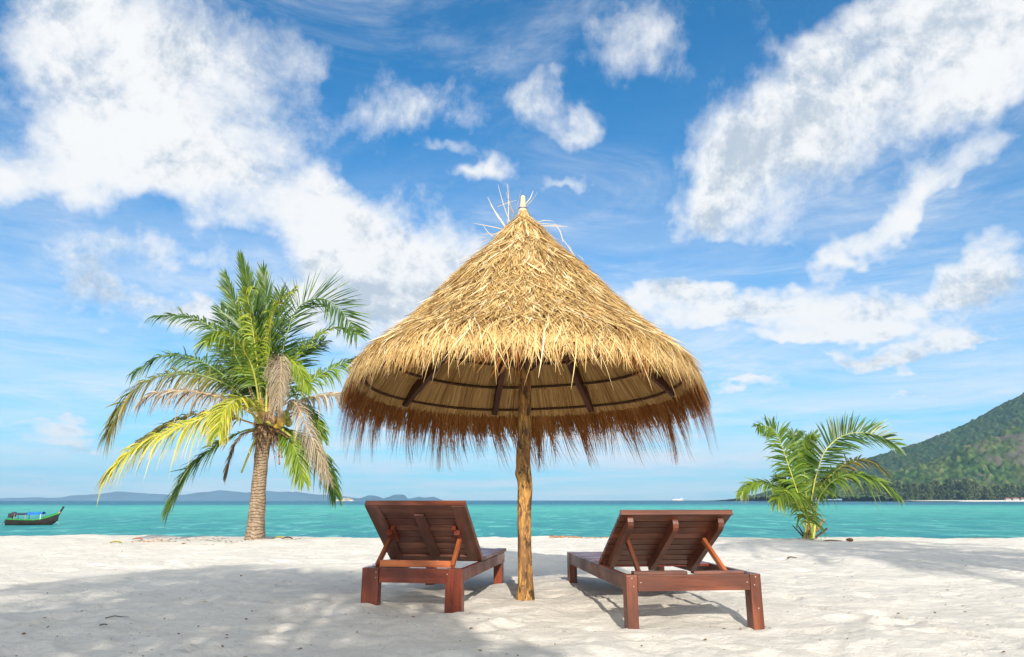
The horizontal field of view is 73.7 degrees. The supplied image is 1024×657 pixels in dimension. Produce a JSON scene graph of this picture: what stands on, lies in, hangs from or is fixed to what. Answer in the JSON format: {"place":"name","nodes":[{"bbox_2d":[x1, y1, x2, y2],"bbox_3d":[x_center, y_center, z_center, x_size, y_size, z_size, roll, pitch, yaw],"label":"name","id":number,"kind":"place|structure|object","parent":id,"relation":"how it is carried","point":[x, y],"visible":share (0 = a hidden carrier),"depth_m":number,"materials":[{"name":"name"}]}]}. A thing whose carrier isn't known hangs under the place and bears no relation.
{"place":"outdoors","nodes":[
{"label":"outdoors","id":0,"kind":"place"},
{"bbox_2d":[0,490,358,499],"bbox_3d":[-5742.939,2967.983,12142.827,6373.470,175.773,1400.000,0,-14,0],"label":"mountains","id":1,"kind":"structure","parent":0,"point":[214,495],"depth_m":11568.93,"materials":[{"name":"blue"}]},
{"bbox_2d":[352,494,440,499],"bbox_3d":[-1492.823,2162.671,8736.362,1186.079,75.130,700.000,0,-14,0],"label":"distant island","id":2,"kind":"structure","parent":0,"point":[392,497],"depth_m":8462.45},
{"bbox_2d":[0,534,1023,656],"bbox_3d":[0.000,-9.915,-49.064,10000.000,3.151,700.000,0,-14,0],"label":"beach","id":3,"kind":"structure","parent":0,"point":[314,581],"depth_m":5.79,"materials":[{"name":"white sand"}]},
{"bbox_2d":[94,248,372,539],"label":"coconut palm","id":4,"kind":"object","parent":3,"relation":"on","point":[260,365],"visible":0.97,"depth_m":15.66,"materials":[{"name":"green plant"}]},
{"bbox_2d":[361,501,505,612],"bbox_3d":[-0.647,2.141,6.473,0.867,0.989,1.976,-2,-14,9],"label":"sun lounger","id":5,"kind":"object","parent":3,"relation":"on","point":[431,536],"visible":0.92,"depth_m":5.78,"materials":[{"name":"brown wood"}]},
{"bbox_2d":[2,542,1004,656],"bbox_3d":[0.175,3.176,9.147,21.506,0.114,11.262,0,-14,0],"label":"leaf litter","id":6,"kind":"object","parent":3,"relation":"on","point":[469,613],"visible":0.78,"depth_m":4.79,"materials":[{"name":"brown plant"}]},
{"bbox_2d":[335,184,718,600],"bbox_3d":[0.116,0.510,6.455,3.441,4.362,3.441,0,-14,0],"label":"thatched umbrella","id":7,"kind":"object","parent":3,"relation":"on","point":[525,325],"visible":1,"depth_m":6.32,"materials":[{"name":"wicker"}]},
{"bbox_2d":[567,510,764,629],"bbox_3d":[1.184,2.058,6.011,1.000,0.921,2.317,1,-14,-6],"label":"sun lounger","id":8,"kind":"object","parent":3,"relation":"on","point":[656,541],"visible":0.95,"depth_m":5.16,"materials":[{"name":"red wood"}]},
{"bbox_2d":[735,410,908,538],"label":"young palm","id":9,"kind":"object","parent":3,"relation":"on","point":[797,491],"visible":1,"depth_m":16.24,"materials":[{"name":"green plant"}]},
{"bbox_2d":[0,500,1023,538],"bbox_3d":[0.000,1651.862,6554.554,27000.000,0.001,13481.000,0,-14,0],"label":"sea","id":10,"kind":"structure","parent":0,"point":[498,518],"depth_m":92.76,"materials":[{"name":"teal liquid"}]},
{"bbox_2d":[2,506,64,524],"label":"longtail boat","id":11,"kind":"object","parent":10,"relation":"on","point":[51,519],"visible":0.95,"depth_m":68.06,"materials":[{"name":"green wood"}]},
{"bbox_2d":[336,498,353,500],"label":"boat","id":12,"kind":"object","parent":10,"relation":"in","point":[346,499],"visible":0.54,"depth_m":2222.69,"materials":[{"name":"white"}]},
{"bbox_2d":[0,0,1023,499],"label":"sky","id":13,"kind":"structure","parent":0,"point":[822,201],"materials":[{"name":"blue"}]},
{"bbox_2d":[549,535,579,537],"bbox_3d":[1.262,4.961,16.248,0.796,0.054,0.712,0,-14,0],"label":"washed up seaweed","id":14,"kind":"object","parent":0,"point":[563,536],"visible":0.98,"depth_m":16.16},
{"bbox_2d":[710,392,1023,500],"bbox_3d":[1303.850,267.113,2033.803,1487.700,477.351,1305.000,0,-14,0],"label":"forested hill","id":15,"kind":"structure","parent":0,"point":[987,449],"depth_m":1610.32,"materials":[{"name":"green plant"}]},
{"bbox_2d":[858,482,870,500],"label":"casuarina tree","id":16,"kind":"object","parent":15,"relation":"on","point":[863,486],"visible":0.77,"depth_m":1387.02,"materials":[{"name":"green plant"}]},
{"bbox_2d":[863,480,875,500],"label":"casuarina tree","id":17,"kind":"object","parent":15,"relation":"on","point":[867,489],"visible":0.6,"depth_m":1381.90,"materials":[{"name":"green plant"}]},
{"bbox_2d":[874,482,883,498],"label":"casuarina tree","id":18,"kind":"object","parent":15,"relation":"on","point":[878,492],"visible":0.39,"depth_m":1387.86,"materials":[{"name":"green plant"}]},
{"bbox_2d":[884,478,891,500],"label":"casuarina tree","id":19,"kind":"object","parent":15,"relation":"on","point":[886,479],"visible":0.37,"depth_m":1392.62,"materials":[{"name":"green plant"}]},
{"bbox_2d":[886,483,900,496],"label":"casuarina tree","id":20,"kind":"object","parent":15,"relation":"on","point":[893,485],"visible":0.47,"depth_m":1380.52,"materials":[{"name":"green plant"}]},
{"bbox_2d":[893,480,904,496],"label":"casuarina tree","id":21,"kind":"object","parent":15,"relation":"on","point":[899,485],"visible":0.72,"depth_m":1390.23,"materials":[{"name":"green plant"}]},
{"bbox_2d":[904,481,914,498],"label":"casuarina tree","id":22,"kind":"object","parent":15,"relation":"on","point":[908,489],"visible":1,"depth_m":1386.56,"materials":[{"name":"green plant"}]},
{"bbox_2d":[911,482,920,500],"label":"casuarina tree","id":23,"kind":"object","parent":15,"relation":"on","point":[916,494],"visible":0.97,"depth_m":1387.70,"materials":[{"name":"green plant"}]},
{"bbox_2d":[919,483,927,499],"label":"casuarina tree","id":24,"kind":"object","parent":15,"relation":"on","point":[921,488],"visible":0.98,"depth_m":1404.02,"materials":[{"name":"green plant"}]},
{"bbox_2d":[929,481,938,499],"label":"casuarina tree","id":25,"kind":"object","parent":15,"relation":"on","point":[933,491],"visible":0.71,"depth_m":1405.70,"materials":[{"name":"green plant"}]},
{"bbox_2d":[932,480,939,499],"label":"casuarina tree","id":26,"kind":"object","parent":15,"relation":"on","point":[936,483],"visible":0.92,"depth_m":1407.36,"materials":[{"name":"green plant"}]},
{"bbox_2d":[936,484,945,499],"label":"casuarina tree","id":27,"kind":"object","parent":15,"relation":"on","point":[941,494],"visible":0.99,"depth_m":1395.98,"materials":[{"name":"green plant"}]},
{"bbox_2d":[942,478,959,499],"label":"casuarina tree","id":28,"kind":"object","parent":15,"relation":"on","point":[949,489],"visible":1,"depth_m":1388.16,"materials":[{"name":"green plant"}]},
{"bbox_2d":[953,480,961,499],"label":"casuarina tree","id":29,"kind":"object","parent":15,"relation":"on","point":[956,484],"visible":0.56,"depth_m":1402.05,"materials":[{"name":"green plant"}]},
{"bbox_2d":[958,478,973,499],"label":"casuarina tree","id":30,"kind":"object","parent":15,"relation":"on","point":[967,492],"visible":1,"depth_m":1379.63,"materials":[{"name":"green plant"}]},
{"bbox_2d":[971,480,981,499],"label":"casuarina tree","id":31,"kind":"object","parent":15,"relation":"on","point":[977,489],"visible":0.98,"depth_m":1384.69,"materials":[{"name":"green plant"}]},
{"bbox_2d":[978,486,984,499],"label":"casuarina tree","id":32,"kind":"object","parent":15,"relation":"on","point":[981,492],"visible":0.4,"depth_m":1402.84,"materials":[{"name":"green plant"}]},
{"bbox_2d":[982,485,988,499],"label":"casuarina tree","id":33,"kind":"object","parent":15,"relation":"on","point":[984,488],"visible":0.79,"depth_m":1403.15,"materials":[{"name":"green plant"}]},
{"bbox_2d":[985,488,995,499],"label":"casuarina tree","id":34,"kind":"object","parent":15,"relation":"on","point":[990,493],"visible":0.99,"depth_m":1380.23,"materials":[{"name":"green plant"}]},
{"bbox_2d":[991,485,999,499],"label":"casuarina tree","id":35,"kind":"object","parent":15,"relation":"on","point":[995,489],"visible":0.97,"depth_m":1386.79,"materials":[{"name":"green plant"}]},
{"bbox_2d":[998,487,1004,499],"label":"casuarina tree","id":36,"kind":"object","parent":15,"relation":"on","point":[1002,496],"visible":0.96,"depth_m":1386.41,"materials":[{"name":"green plant"}]},
{"bbox_2d":[1001,483,1014,497],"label":"casuarina tree","id":37,"kind":"object","parent":15,"relation":"on","point":[1008,490],"visible":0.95,"depth_m":1379.26,"materials":[{"name":"green plant"}]},
{"bbox_2d":[1007,484,1017,496],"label":"casuarina tree","id":38,"kind":"object","parent":15,"relation":"on","point":[1012,486],"visible":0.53,"depth_m":1401.63,"materials":[{"name":"green plant"}]},
{"bbox_2d":[1014,484,1023,497],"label":"casuarina tree","id":39,"kind":"object","parent":15,"relation":"on","point":[1018,487],"visible":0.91,"depth_m":1402.85,"materials":[{"name":"green plant"}]},
{"bbox_2d":[816,500,1023,501],"bbox_3d":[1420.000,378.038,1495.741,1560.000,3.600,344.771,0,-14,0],"label":"beach","id":40,"kind":"structure","parent":0,"point":[949,500],"depth_m":1355.92,"materials":[{"name":"white sand"}]},
{"bbox_2d":[915,483,922,499],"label":"casuarina tree","id":41,"kind":"object","parent":40,"relation":"on","point":[920,491],"visible":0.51,"depth_m":1407.00,"materials":[{"name":"green plant"}]},
{"bbox_2d":[921,483,935,499],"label":"casuarina tree","id":42,"kind":"object","parent":40,"relation":"on","point":[927,489],"visible":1,"depth_m":1394.87,"materials":[{"name":"green plant"}]}
]}

